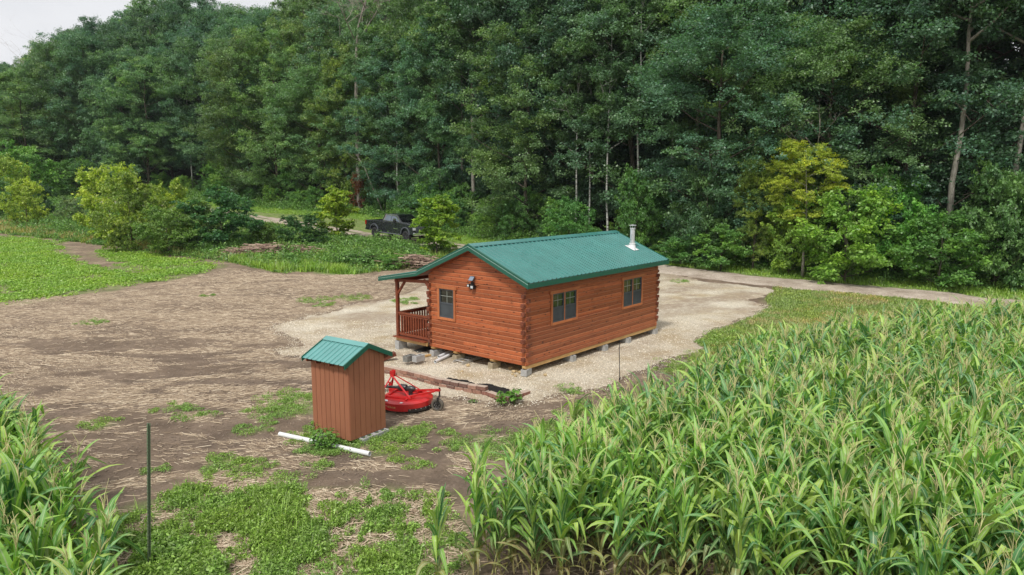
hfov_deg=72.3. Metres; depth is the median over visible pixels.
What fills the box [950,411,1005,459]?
corn plant
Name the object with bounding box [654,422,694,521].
corn plant
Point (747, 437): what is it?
corn plant
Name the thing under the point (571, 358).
concrete block
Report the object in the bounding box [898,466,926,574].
corn plant
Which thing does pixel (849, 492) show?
corn plant
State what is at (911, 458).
corn plant
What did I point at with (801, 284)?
dirt road
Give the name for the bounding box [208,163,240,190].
shrub
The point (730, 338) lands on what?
lawn weeds
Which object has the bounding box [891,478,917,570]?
corn plant
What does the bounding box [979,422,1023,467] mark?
corn plant
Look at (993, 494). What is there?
corn plant
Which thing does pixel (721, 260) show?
shrub
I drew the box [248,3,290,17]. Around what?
woodland tree
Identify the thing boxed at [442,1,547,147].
woodland tree
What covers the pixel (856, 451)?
corn plant
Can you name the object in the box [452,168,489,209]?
shrub
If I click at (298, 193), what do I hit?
shrub
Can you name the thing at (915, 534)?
corn plant
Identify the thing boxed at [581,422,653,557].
corn plant
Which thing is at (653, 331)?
concrete block
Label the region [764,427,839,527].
corn plant
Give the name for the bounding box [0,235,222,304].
clover
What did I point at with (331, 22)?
woodland tree
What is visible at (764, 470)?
corn plant
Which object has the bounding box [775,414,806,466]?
corn plant
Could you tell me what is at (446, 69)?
woodland tree
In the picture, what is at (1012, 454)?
corn plant
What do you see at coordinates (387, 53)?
birch tree
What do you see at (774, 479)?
corn plant
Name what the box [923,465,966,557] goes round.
corn plant
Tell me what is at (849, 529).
corn plant
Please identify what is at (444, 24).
woodland tree
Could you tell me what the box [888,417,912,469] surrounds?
corn plant
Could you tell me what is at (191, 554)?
tall weeds
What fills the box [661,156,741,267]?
shrub
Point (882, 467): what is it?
corn plant
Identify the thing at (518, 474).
corn plant
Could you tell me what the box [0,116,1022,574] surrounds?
ground
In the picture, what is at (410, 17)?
woodland tree
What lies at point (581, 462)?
corn plant
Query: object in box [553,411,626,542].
corn plant
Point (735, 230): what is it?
shrub
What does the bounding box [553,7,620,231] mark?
birch tree
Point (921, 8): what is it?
woodland tree
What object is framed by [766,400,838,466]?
corn plant
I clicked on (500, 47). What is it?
woodland tree
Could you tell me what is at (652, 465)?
corn plant
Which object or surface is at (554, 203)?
shrub
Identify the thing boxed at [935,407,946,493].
corn plant
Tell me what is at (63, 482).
corn plant
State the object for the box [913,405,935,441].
corn plant
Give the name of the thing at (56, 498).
corn plant
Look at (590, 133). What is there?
woodland tree
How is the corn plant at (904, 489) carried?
on the ground at (422, 474)
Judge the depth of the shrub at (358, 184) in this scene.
80.43 m
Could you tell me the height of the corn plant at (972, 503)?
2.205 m
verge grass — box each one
[36,194,1023,298]
[229,249,376,274]
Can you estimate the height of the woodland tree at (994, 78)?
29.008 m
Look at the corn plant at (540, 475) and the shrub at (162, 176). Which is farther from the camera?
the shrub at (162, 176)
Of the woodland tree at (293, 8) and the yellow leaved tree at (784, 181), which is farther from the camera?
the woodland tree at (293, 8)
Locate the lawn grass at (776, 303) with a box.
[698,286,979,358]
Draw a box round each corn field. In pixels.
[0,373,133,574]
[548,291,1023,574]
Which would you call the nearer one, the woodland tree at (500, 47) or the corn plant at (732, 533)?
the corn plant at (732, 533)
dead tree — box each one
[1,33,45,144]
[315,0,394,207]
[332,139,382,212]
[779,91,851,274]
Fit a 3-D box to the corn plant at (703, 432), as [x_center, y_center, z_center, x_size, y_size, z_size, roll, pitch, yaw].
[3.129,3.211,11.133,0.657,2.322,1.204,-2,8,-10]
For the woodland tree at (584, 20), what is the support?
on the ground at (422, 474)
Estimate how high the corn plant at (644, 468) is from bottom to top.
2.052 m
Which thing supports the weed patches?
on the ground at (422, 474)
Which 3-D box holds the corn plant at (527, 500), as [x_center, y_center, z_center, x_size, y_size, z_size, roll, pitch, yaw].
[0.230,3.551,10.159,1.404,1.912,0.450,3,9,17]
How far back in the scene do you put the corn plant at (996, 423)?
12.14 m
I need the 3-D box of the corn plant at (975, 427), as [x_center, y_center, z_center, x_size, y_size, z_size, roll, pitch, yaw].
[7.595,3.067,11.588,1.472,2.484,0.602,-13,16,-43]
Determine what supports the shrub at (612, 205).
on the ground at (422, 474)
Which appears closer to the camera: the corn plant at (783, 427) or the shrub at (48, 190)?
the corn plant at (783, 427)
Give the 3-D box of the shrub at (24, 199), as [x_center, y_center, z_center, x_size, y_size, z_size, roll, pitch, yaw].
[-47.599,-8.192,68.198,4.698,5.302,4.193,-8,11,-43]
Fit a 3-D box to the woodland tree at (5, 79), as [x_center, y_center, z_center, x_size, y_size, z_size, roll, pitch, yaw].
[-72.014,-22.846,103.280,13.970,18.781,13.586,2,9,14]
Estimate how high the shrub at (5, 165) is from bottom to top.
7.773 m
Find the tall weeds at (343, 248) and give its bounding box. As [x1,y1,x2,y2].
[0,194,457,273]
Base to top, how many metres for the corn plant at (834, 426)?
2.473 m
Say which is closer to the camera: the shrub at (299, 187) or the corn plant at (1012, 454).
the corn plant at (1012, 454)
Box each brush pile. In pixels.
[217,242,323,255]
[374,253,436,268]
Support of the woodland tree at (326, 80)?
on the ground at (422, 474)
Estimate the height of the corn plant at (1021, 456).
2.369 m
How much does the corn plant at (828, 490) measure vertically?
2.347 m
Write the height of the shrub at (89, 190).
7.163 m
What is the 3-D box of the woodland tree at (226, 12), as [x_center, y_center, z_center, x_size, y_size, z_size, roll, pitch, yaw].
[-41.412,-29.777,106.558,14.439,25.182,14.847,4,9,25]
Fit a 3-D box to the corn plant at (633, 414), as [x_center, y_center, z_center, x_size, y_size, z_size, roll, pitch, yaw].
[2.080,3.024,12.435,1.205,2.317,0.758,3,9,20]
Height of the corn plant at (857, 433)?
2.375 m
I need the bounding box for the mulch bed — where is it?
[446,377,509,394]
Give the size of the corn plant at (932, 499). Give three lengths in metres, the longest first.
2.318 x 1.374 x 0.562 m
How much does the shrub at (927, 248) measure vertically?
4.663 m
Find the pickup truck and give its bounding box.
[365,213,429,241]
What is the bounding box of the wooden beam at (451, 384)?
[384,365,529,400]
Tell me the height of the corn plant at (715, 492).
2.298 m
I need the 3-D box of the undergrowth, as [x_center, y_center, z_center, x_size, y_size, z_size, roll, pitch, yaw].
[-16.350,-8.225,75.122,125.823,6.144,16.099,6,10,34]
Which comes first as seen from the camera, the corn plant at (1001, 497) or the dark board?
the corn plant at (1001, 497)
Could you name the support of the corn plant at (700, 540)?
on the ground at (422, 474)
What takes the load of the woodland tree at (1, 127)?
on the ground at (422, 474)
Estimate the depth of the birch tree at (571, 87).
54.33 m
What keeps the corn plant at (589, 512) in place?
on the ground at (422, 474)
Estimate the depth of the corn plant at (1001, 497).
9.41 m
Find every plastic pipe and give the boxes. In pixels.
[278,432,370,455]
[434,351,454,362]
[437,350,452,357]
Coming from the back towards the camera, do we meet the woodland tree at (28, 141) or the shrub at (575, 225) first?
the woodland tree at (28, 141)
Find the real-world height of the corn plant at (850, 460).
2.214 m
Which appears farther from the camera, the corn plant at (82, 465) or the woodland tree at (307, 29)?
the woodland tree at (307, 29)
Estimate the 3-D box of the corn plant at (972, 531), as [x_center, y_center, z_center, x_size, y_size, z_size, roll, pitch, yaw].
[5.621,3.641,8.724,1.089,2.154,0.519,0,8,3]
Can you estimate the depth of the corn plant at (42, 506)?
9.07 m
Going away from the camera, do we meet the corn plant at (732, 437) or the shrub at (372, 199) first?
the corn plant at (732, 437)
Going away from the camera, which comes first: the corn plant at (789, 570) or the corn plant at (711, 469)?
the corn plant at (789, 570)
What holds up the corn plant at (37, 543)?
on the ground at (422, 474)
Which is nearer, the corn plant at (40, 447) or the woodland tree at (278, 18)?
the corn plant at (40, 447)
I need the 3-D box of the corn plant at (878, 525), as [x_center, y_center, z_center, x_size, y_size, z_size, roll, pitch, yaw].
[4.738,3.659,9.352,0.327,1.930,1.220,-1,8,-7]
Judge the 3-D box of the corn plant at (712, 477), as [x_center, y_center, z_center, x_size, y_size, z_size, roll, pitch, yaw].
[2.957,3.226,10.909,1.382,2.350,0.547,0,8,2]
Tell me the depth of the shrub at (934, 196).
42.78 m
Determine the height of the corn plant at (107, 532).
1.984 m
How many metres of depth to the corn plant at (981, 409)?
11.90 m
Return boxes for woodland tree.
[0,59,47,163]
[0,61,16,71]
[0,63,14,145]
[0,68,69,184]
[0,97,50,171]
[0,106,18,150]
[2,71,53,160]
[6,66,96,177]
[11,36,109,187]
[15,43,79,160]
[18,32,90,161]
[18,40,33,61]
[29,30,131,185]
[44,26,79,43]
[54,29,129,169]
[67,44,162,177]
[72,14,140,160]
[84,55,198,183]
[87,25,167,173]
[101,5,180,173]
[106,7,145,30]
[115,29,208,179]
[118,0,182,164]
[140,0,219,175]
[148,0,220,140]
[151,24,225,178]
[154,34,239,189]
[173,2,254,140]
[181,36,251,171]
[182,37,288,193]
[197,5,253,140]
[197,41,289,184]
[210,13,275,143]
[214,39,301,177]
[215,23,322,200]
[216,3,252,23]
[216,28,295,182]
[226,3,304,133]
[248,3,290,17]
[253,46,332,182]
[255,18,343,193]
[257,58,366,196]
[263,0,345,49]
[268,0,302,11]
[274,14,289,27]
[281,16,362,178]
[291,0,371,186]
[298,39,385,198]
[301,0,369,141]
[314,20,389,149]
[324,19,352,82]
[326,0,366,17]
[332,35,449,199]
[333,28,410,203]
[339,0,424,193]
[361,0,456,181]
[379,13,494,205]
[380,0,498,181]
[401,0,502,210]
[402,17,467,156]
[410,0,506,155]
[415,0,525,213]
[434,0,588,194]
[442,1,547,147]
[442,19,599,231]
[484,0,636,193]
[499,1,578,192]
[500,0,661,220]
[529,0,713,216]
[536,2,660,169]
[553,0,721,180]
[612,0,831,237]
[618,3,718,147]
[626,0,786,181]
[640,0,774,168]
[648,0,873,205]
[706,0,866,157]
[721,4,957,264]
[730,0,923,194]
[731,0,941,163]
[731,154,781,268]
[769,0,1023,242]
[784,0,975,242]
[833,0,1006,171]
[836,0,1023,211]
[867,10,1023,187]
[875,0,1023,256]
[931,0,1023,239]
[949,0,1023,170]
[974,38,1020,79]
[996,9,1023,73]
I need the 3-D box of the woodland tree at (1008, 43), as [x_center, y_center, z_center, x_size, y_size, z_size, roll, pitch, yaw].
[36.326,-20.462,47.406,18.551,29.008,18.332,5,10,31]
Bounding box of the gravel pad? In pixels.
[270,273,773,401]
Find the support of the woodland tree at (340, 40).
on the ground at (422, 474)
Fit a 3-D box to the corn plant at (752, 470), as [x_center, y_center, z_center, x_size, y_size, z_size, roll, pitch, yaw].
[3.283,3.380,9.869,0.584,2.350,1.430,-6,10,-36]
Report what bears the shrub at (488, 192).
on the ground at (422, 474)
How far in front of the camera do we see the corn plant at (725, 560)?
9.76 m
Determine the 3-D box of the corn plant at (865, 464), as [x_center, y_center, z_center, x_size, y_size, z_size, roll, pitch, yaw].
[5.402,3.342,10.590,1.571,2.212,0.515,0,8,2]
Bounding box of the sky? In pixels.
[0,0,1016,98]
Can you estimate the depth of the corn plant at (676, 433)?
11.49 m
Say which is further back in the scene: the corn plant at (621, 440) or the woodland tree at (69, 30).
the woodland tree at (69, 30)
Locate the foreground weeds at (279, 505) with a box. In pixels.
[75,475,472,574]
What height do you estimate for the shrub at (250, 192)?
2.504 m
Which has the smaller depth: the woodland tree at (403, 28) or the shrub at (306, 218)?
the shrub at (306, 218)
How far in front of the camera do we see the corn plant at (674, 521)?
9.93 m
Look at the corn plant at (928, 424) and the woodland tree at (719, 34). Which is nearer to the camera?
the corn plant at (928, 424)
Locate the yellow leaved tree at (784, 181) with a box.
[759,138,853,277]
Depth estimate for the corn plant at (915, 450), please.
11.34 m
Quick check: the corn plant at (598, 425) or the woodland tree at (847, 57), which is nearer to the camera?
the corn plant at (598, 425)
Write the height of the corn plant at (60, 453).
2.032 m
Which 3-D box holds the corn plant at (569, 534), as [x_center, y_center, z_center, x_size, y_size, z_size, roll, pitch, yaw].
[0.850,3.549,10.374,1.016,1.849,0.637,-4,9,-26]
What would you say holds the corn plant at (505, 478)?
on the ground at (422, 474)
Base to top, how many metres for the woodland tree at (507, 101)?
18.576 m
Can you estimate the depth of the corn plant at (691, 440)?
11.71 m
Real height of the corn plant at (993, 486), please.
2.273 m
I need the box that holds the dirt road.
[106,201,1019,306]
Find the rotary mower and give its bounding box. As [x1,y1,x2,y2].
[385,370,443,412]
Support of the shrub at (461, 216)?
on the ground at (422, 474)
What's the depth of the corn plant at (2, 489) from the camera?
9.72 m
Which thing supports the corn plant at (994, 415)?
on the ground at (422, 474)
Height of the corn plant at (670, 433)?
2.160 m
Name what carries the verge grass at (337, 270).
on the ground at (422, 474)
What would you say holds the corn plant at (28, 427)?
on the ground at (422, 474)
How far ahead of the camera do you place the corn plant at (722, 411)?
11.74 m
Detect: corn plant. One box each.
[0,416,35,438]
[0,427,71,515]
[0,437,65,531]
[0,451,70,557]
[0,475,36,514]
[0,498,71,574]
[1,457,70,558]
[2,499,80,561]
[5,411,68,461]
[8,408,53,468]
[8,410,55,454]
[9,434,47,518]
[10,417,70,472]
[12,442,71,527]
[12,491,124,569]
[13,431,60,474]
[17,416,81,477]
[20,478,94,568]
[21,462,98,536]
[21,463,93,554]
[23,511,82,574]
[30,444,92,534]
[32,443,75,509]
[32,457,97,535]
[33,469,102,560]
[36,433,120,552]
[36,498,144,574]
[39,445,83,492]
[39,479,146,574]
[40,466,93,561]
[43,465,77,554]
[43,470,106,559]
[54,478,82,551]
[76,502,135,574]
[416,483,454,574]
[447,440,501,560]
[451,468,506,574]
[462,463,540,574]
[463,434,506,553]
[463,446,492,574]
[478,440,540,552]
[479,460,509,574]
[483,440,535,542]
[486,467,547,573]
[490,457,536,570]
[493,414,562,541]
[493,471,571,574]
[501,450,527,554]
[502,472,556,574]
[503,425,537,486]
[506,455,589,565]
[511,444,564,557]
[512,459,589,570]
[519,412,568,533]
[521,445,545,503]
[524,429,539,467]
[528,470,590,574]
[530,425,555,484]
[535,449,580,574]
[537,465,600,574]
[538,404,582,458]
[538,470,603,574]
[539,439,609,570]
[545,415,580,495]
[546,412,602,544]
[548,406,566,474]
[548,420,588,525]
[549,409,589,504]
[549,449,617,574]
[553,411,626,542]
[553,445,639,574]
[560,417,603,523]
[567,433,601,536]
[573,408,611,495]
[576,449,621,573]
[577,417,613,533]
[579,400,619,529]
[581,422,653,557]
[586,428,626,544]
[587,470,648,574]
[588,442,643,552]
[588,466,637,574]
[589,410,629,495]
[589,414,660,525]
[590,435,656,564]
[591,425,621,513]
[593,398,627,461]
[595,472,663,574]
[600,425,624,551]
[601,437,647,544]
[605,392,676,475]
[605,411,641,493]
[606,395,663,485]
[610,483,680,574]
[617,398,691,484]
[617,407,664,528]
[617,426,659,526]
[619,442,662,555]
[623,427,684,564]
[624,456,694,574]
[629,463,710,574]
[630,444,697,556]
[632,461,710,574]
[640,452,742,573]
[643,416,692,475]
[646,393,687,472]
[650,413,696,469]
[653,472,706,574]
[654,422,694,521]
[655,445,710,549]
[657,405,680,476]
[657,436,734,549]
[658,429,728,560]
[660,438,705,555]
[661,440,704,559]
[662,434,692,546]
[667,389,723,434]
[667,412,728,546]
[670,483,728,574]
[674,428,720,567]
[682,412,740,536]
[684,412,714,460]
[684,460,762,574]
[685,419,723,554]
[686,479,755,574]
[689,418,735,537]
[691,412,717,478]
[692,445,747,573]
[695,439,742,563]
[700,404,755,460]
[701,391,763,477]
[702,445,802,574]
[703,405,748,473]
[704,472,781,574]
[705,453,780,574]
[708,422,744,541]
[711,474,766,574]
[713,442,779,489]
[715,416,746,471]
[716,444,770,488]
[720,426,768,480]
[720,443,766,566]
[722,394,762,468]
[723,474,803,574]
[724,408,785,469]
[729,386,784,443]
[729,450,812,574]
[729,491,796,574]
[735,413,779,468]
[737,484,842,574]
[739,412,780,474]
[740,432,799,524]
[740,504,819,574]
[744,439,783,561]
[748,427,777,473]
[753,465,826,572]
[758,472,834,574]
[761,460,820,573]
[762,459,788,566]
[763,429,802,470]
[763,445,823,566]
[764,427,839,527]
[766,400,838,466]
[767,448,831,574]
[768,418,836,479]
[769,474,827,574]
[772,424,816,490]
[773,405,795,470]
[773,432,796,536]
[774,442,851,574]
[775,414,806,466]
[776,423,791,553]
[786,410,859,478]
[789,413,857,482]
[793,470,890,574]
[796,443,849,568]
[801,405,863,540]
[804,408,879,475]
[804,477,871,573]
[804,502,886,574]
[805,439,856,574]
[807,392,830,446]
[807,422,881,535]
[808,414,827,491]
[808,424,855,550]
[809,431,891,555]
[810,405,878,446]
[811,470,856,574]
[812,387,884,460]
[812,409,887,485]
[814,438,872,572]
[816,424,843,479]
[818,474,861,574]
[819,540,907,574]
[821,440,898,573]
[825,457,902,545]
[826,405,868,459]
[828,481,927,573]
[839,411,872,482]
[840,438,863,558]
[842,526,911,574]
[843,478,916,574]
[845,475,927,574]
[846,457,882,561]
[849,409,870,443]
[850,487,900,574]
[851,451,945,574]
[851,465,916,516]
[852,472,883,522]
[852,481,909,574]
[856,491,908,574]
[861,405,910,465]
[861,432,937,489]
[861,439,889,513]
[862,452,911,525]
[863,388,904,455]
[867,426,930,477]
[869,379,919,431]
[869,448,933,499]
[870,416,917,467]
[874,404,929,470]
[874,405,936,462]
[875,400,918,461]
[876,426,930,470]
[879,441,918,540]
[881,420,917,477]
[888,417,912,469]
[889,459,932,574]
[891,422,944,494]
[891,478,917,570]
[892,425,921,481]
[894,392,932,465]
[896,385,962,445]
[896,465,933,497]
[896,477,938,562]
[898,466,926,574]
[901,462,992,539]
[905,399,941,470]
[905,409,959,452]
[906,403,951,440]
[906,468,992,560]
[910,500,974,574]
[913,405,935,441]
[913,437,957,502]
[913,439,945,499]
[914,449,956,500]
[917,429,961,495]
[921,433,944,490]
[922,458,1002,573]
[923,387,979,447]
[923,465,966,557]
[925,419,980,476]
[929,413,968,465]
[930,434,1020,495]
[930,437,974,504]
[930,476,1023,571]
[933,394,977,445]
[933,454,1020,521]
[934,497,1004,574]
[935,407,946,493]
[937,437,1004,511]
[940,503,1009,574]
[942,423,1021,508]
[942,470,1023,568]
[944,464,1008,561]
[946,460,958,557]
[948,512,1001,568]
[949,403,1002,440]
[950,392,1008,446]
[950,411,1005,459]
[950,481,1023,572]
[952,419,1003,443]
[954,440,972,500]
[954,457,1012,542]
[958,396,1021,447]
[961,431,993,476]
[963,406,982,439]
[965,454,994,514]
[969,410,1023,468]
[974,468,1013,551]
[977,399,1023,440]
[978,419,1022,484]
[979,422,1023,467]
[982,434,1008,483]
[990,397,1023,447]
[990,473,1009,553]
[1000,431,1023,489]
[1003,445,1022,471]
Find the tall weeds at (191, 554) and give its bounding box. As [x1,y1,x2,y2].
[124,528,231,574]
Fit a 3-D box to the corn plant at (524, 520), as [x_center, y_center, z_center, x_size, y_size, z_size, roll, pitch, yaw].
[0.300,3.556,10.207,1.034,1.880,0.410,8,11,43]
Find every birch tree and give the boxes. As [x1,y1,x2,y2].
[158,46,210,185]
[362,31,416,196]
[540,24,614,218]
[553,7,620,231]
[575,1,648,230]
[596,0,684,217]
[622,0,706,225]
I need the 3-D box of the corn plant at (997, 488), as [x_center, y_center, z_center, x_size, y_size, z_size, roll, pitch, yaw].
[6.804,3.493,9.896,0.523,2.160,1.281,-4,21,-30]
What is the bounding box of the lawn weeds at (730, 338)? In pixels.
[695,324,821,356]
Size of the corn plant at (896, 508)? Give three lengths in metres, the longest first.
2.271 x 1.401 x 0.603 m
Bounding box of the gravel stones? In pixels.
[258,304,770,409]
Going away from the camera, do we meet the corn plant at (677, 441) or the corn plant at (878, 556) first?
the corn plant at (878, 556)
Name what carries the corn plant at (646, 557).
on the ground at (422, 474)
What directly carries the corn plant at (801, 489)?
on the ground at (422, 474)
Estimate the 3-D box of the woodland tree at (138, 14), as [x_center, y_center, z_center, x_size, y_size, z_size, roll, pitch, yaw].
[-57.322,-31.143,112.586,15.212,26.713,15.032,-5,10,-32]
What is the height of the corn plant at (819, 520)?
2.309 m
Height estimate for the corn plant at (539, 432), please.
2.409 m
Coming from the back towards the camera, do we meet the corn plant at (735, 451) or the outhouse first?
the outhouse
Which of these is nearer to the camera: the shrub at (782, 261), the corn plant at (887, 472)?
the corn plant at (887, 472)
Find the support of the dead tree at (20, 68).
on the ground at (422, 474)
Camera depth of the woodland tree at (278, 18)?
106.35 m
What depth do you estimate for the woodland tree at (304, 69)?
82.54 m
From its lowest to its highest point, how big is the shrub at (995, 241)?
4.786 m
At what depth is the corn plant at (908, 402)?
12.62 m
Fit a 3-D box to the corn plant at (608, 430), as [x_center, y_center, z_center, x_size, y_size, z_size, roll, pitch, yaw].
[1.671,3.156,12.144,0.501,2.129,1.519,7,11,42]
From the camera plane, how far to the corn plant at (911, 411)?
11.92 m
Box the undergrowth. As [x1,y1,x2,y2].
[35,184,1023,292]
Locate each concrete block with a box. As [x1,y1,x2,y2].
[358,433,375,443]
[373,428,388,436]
[395,340,406,345]
[395,345,406,348]
[403,354,414,362]
[412,354,424,362]
[430,349,441,356]
[452,353,464,360]
[488,361,500,368]
[521,368,531,376]
[563,355,575,361]
[596,344,607,350]
[619,337,630,342]
[646,329,657,333]
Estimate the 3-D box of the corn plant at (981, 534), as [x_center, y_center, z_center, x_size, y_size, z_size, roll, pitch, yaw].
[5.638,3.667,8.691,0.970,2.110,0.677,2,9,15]
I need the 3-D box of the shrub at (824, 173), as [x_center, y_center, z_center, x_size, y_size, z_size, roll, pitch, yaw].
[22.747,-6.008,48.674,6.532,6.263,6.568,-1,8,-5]
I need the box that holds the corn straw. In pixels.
[0,268,861,574]
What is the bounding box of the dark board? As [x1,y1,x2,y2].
[413,345,431,352]
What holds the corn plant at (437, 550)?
on the ground at (422, 474)
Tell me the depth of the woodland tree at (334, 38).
87.04 m
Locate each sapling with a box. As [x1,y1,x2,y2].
[309,185,359,236]
[409,193,461,254]
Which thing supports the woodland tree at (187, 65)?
on the ground at (422, 474)
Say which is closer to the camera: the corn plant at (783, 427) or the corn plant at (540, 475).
the corn plant at (540, 475)
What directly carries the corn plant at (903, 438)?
on the ground at (422, 474)
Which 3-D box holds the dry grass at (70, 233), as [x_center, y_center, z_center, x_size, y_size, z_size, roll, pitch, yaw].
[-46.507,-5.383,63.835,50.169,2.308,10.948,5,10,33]
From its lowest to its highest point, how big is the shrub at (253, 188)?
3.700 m
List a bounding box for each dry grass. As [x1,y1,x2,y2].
[0,214,184,253]
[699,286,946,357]
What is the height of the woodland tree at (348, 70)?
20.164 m
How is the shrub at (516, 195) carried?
on the ground at (422, 474)
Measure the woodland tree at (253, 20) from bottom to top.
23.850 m
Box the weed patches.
[74,279,752,488]
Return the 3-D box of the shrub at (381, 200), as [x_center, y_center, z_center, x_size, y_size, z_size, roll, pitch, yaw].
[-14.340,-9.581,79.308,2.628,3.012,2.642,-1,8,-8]
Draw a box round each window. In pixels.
[435,285,456,321]
[549,286,579,325]
[621,273,644,309]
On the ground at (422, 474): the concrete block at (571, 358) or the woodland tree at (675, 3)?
the woodland tree at (675, 3)
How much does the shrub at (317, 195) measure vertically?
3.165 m
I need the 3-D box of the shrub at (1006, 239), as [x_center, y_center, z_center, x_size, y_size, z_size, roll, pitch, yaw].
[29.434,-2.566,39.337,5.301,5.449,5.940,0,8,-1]
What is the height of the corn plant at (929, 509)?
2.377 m
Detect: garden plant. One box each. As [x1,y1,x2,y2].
[308,421,317,433]
[308,427,339,449]
[496,391,506,404]
[505,387,522,403]
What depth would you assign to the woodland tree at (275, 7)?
112.81 m
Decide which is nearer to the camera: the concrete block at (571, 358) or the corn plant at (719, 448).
the corn plant at (719, 448)
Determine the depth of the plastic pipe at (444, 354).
24.02 m
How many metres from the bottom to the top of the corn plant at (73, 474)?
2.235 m
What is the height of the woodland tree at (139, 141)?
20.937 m
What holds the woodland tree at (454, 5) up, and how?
on the ground at (422, 474)
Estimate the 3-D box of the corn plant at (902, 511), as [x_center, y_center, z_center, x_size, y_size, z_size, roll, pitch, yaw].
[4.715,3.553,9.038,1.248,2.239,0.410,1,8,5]
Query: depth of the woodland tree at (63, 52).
101.89 m
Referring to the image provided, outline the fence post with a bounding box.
[146,423,150,565]
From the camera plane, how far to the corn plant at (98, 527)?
8.78 m
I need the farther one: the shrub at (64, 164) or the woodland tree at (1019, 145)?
the shrub at (64, 164)
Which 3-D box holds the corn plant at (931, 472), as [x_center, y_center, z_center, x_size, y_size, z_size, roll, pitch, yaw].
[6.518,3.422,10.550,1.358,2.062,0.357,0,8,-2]
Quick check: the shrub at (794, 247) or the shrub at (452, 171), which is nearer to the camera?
the shrub at (794, 247)
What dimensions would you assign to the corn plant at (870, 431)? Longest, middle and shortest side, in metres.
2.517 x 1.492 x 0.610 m
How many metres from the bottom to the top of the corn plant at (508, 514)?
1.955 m
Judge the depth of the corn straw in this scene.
21.21 m
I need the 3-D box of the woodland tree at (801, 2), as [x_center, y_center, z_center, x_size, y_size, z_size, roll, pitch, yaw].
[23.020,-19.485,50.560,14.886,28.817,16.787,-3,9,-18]
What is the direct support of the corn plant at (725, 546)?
on the ground at (422, 474)
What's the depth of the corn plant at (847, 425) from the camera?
11.79 m
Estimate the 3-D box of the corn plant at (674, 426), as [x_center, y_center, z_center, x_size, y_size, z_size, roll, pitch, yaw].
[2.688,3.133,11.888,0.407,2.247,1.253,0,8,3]
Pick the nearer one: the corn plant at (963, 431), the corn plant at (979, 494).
the corn plant at (979, 494)
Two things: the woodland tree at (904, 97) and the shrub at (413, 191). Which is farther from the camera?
the shrub at (413, 191)
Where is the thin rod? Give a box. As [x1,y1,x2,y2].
[619,341,619,383]
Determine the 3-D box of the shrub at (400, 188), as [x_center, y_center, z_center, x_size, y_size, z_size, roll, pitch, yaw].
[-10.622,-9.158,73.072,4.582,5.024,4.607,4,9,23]
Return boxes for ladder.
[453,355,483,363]
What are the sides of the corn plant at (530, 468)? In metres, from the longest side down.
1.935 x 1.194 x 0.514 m
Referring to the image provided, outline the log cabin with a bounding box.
[378,224,668,369]
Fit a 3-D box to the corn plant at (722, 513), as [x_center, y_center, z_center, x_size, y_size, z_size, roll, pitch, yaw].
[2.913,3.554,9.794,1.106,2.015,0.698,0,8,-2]
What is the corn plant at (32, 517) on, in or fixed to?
on the ground at (422, 474)
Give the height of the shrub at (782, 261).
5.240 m
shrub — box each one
[0,138,69,198]
[0,152,32,203]
[0,175,18,214]
[0,176,49,222]
[29,181,57,215]
[39,156,99,195]
[51,194,88,221]
[71,161,146,238]
[86,170,168,249]
[130,203,200,254]
[135,177,192,239]
[149,171,171,191]
[169,184,264,245]
[169,197,222,246]
[172,175,195,189]
[180,176,195,190]
[194,177,207,190]
[197,161,226,191]
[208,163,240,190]
[215,177,244,194]
[237,183,263,197]
[243,187,257,200]
[248,221,284,243]
[261,184,280,204]
[270,167,312,203]
[274,212,331,244]
[289,188,308,205]
[294,184,310,201]
[304,185,325,207]
[330,252,377,265]
[340,145,382,207]
[348,172,366,208]
[362,188,385,209]
[374,194,392,210]
[376,255,409,267]
[386,177,419,209]
[386,200,398,212]
[391,190,418,214]
[398,157,433,193]
[404,175,447,211]
[404,192,427,217]
[414,172,466,215]
[416,154,469,183]
[420,189,468,221]
[434,198,469,230]
[442,162,468,189]
[444,182,481,221]
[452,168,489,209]
[464,143,517,193]
[467,197,504,223]
[469,205,496,233]
[474,176,498,205]
[484,214,502,234]
[491,161,546,213]
[493,198,537,238]
[494,181,534,229]
[513,184,546,232]
[534,220,561,236]
[535,196,587,235]
[538,160,599,215]
[541,140,587,195]
[542,195,596,235]
[570,154,635,226]
[603,209,643,233]
[608,177,658,219]
[614,163,668,245]
[614,181,681,247]
[617,128,662,156]
[635,150,675,199]
[650,234,670,251]
[653,236,701,265]
[655,164,727,224]
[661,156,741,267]
[663,205,705,245]
[676,140,713,200]
[676,220,718,256]
[687,223,752,270]
[696,152,759,225]
[718,215,771,256]
[727,203,780,263]
[760,194,826,274]
[779,233,807,263]
[788,183,911,283]
[799,174,867,252]
[803,165,876,217]
[825,233,860,263]
[847,161,947,273]
[879,178,947,255]
[882,209,995,286]
[892,208,962,278]
[895,158,949,206]
[925,164,1000,212]
[938,205,1023,279]
[954,156,1023,287]
[987,166,1023,292]
[989,207,1022,270]
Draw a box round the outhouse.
[301,336,392,440]
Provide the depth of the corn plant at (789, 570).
9.15 m
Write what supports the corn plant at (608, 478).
on the ground at (422, 474)
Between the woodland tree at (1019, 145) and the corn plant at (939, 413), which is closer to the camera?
the corn plant at (939, 413)
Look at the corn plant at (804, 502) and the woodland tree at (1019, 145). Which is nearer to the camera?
the corn plant at (804, 502)
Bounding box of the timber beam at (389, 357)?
[384,351,396,360]

